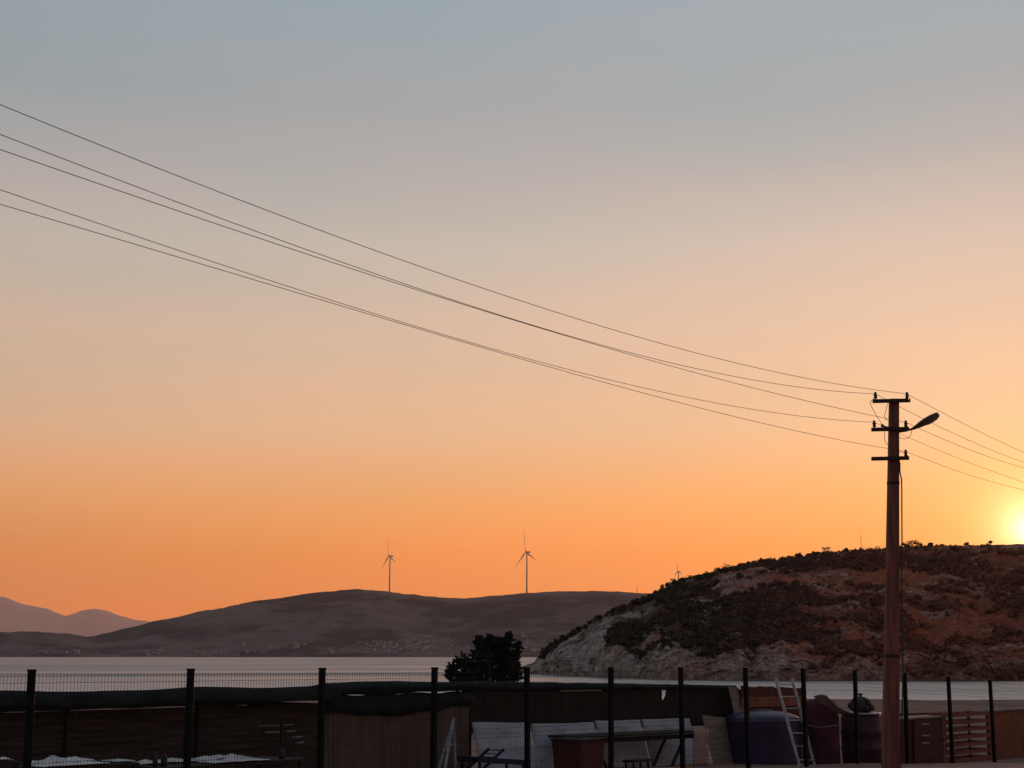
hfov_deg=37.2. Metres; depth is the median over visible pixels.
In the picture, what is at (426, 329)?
power cable
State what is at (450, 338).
power cable
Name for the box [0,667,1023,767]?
metal fence
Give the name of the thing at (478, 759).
deck chair
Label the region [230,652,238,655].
house
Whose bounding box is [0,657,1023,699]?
sea
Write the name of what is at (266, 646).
house
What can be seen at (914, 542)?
bush
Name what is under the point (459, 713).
reed screen
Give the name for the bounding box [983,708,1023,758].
wall
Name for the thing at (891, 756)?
utility pole
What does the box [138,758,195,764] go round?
plastic sheet
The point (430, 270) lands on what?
power cable
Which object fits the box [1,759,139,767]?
table
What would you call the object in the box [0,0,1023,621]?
sky
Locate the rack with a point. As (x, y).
(280, 731)
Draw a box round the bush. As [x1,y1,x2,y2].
[909,539,922,544]
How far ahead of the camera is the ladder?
35.19 m
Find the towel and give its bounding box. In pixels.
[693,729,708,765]
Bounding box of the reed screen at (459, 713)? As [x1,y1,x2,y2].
[313,681,479,767]
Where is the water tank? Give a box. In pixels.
[725,710,801,764]
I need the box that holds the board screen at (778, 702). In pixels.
[738,686,803,762]
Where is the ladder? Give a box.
[774,678,815,765]
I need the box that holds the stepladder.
[438,718,456,767]
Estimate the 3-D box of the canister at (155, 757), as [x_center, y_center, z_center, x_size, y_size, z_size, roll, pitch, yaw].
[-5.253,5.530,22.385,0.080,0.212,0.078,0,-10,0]
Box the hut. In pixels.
[0,685,340,767]
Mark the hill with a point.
(345, 620)
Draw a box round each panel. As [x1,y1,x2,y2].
[472,722,538,767]
[531,722,603,767]
[595,720,650,766]
[641,718,693,765]
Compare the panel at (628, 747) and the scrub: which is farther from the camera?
the scrub
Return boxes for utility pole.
[870,392,939,767]
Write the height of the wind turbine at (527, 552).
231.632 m
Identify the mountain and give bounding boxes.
[0,597,149,636]
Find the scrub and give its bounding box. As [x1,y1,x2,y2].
[538,543,1023,680]
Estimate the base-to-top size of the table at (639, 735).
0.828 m
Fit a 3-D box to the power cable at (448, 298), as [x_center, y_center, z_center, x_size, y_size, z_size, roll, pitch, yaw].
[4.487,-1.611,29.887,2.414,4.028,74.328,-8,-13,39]
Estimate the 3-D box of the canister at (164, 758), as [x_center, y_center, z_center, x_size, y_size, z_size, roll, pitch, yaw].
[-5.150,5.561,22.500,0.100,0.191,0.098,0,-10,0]
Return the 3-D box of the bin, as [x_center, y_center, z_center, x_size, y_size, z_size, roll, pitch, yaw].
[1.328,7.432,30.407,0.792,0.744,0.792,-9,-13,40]
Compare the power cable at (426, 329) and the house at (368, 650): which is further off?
the house at (368, 650)
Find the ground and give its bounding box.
[6,699,1023,767]
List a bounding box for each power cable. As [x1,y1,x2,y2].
[0,104,1023,452]
[0,134,1021,461]
[0,149,1022,467]
[0,189,1021,481]
[0,204,1021,489]
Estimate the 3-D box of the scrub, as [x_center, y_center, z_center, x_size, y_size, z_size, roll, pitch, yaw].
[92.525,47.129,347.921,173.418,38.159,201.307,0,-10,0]
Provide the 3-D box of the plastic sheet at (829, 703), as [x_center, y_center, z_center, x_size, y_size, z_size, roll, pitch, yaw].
[7.749,7.707,36.563,0.916,0.477,0.291,3,-10,-15]
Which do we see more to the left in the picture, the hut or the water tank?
the hut
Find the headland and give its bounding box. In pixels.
[521,544,1023,680]
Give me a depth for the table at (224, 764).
23.32 m
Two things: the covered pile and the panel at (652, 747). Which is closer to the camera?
the panel at (652, 747)
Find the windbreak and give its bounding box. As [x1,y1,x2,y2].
[468,681,736,764]
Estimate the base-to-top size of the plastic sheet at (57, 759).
0.099 m
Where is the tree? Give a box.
[443,631,524,691]
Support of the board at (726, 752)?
on the ground
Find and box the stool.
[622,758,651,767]
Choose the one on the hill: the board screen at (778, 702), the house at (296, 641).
the house at (296, 641)
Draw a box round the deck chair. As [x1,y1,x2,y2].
[457,748,523,767]
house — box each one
[54,649,62,652]
[73,649,79,653]
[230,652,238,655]
[262,645,270,648]
[293,640,300,643]
[365,649,372,652]
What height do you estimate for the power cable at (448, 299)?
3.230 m
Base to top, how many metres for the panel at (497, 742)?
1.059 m
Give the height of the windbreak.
2.229 m
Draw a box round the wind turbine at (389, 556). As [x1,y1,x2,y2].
[382,537,395,591]
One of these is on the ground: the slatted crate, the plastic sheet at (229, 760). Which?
the slatted crate
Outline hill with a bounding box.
[0,589,651,656]
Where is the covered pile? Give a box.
[801,699,840,764]
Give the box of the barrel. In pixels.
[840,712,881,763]
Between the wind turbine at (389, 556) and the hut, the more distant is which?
the wind turbine at (389, 556)
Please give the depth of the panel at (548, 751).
31.88 m
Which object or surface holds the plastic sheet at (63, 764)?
on the table at (121, 764)
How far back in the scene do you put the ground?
50.95 m
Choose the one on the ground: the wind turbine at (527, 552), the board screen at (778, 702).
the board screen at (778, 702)
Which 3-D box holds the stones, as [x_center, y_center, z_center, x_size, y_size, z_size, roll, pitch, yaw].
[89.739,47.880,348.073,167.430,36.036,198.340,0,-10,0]
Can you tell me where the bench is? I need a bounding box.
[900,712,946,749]
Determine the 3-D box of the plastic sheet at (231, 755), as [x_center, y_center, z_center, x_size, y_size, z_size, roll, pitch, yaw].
[-4.626,5.874,23.968,0.503,0.064,1.136,-8,-13,39]
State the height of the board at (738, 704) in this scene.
1.998 m
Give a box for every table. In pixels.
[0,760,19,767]
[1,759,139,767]
[116,755,306,767]
[548,730,693,767]
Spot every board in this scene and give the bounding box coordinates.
[702,715,732,763]
[728,686,743,712]
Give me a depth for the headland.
296.93 m
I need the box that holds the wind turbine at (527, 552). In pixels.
[516,530,532,593]
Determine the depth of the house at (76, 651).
3486.81 m
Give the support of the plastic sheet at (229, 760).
on the table at (224, 764)
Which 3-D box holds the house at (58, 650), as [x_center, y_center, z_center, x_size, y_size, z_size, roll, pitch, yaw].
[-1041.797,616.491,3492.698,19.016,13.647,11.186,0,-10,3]
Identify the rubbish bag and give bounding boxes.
[847,693,873,712]
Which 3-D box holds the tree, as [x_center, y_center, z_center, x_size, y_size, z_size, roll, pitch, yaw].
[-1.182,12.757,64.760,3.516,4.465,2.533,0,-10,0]
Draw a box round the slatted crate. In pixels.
[929,711,991,762]
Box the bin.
[550,736,605,767]
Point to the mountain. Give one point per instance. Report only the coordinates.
(15, 616)
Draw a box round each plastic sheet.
[22,755,95,763]
[31,761,108,766]
[101,758,134,761]
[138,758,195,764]
[191,753,253,760]
[197,758,269,762]
[815,694,849,713]
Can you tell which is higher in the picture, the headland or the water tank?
the headland
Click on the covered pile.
(825, 712)
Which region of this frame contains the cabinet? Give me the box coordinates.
[900,715,945,763]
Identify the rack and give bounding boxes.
[257,722,303,767]
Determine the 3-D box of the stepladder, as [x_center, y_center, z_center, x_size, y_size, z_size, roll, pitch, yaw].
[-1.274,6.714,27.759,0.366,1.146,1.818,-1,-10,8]
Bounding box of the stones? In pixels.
[539,544,1023,677]

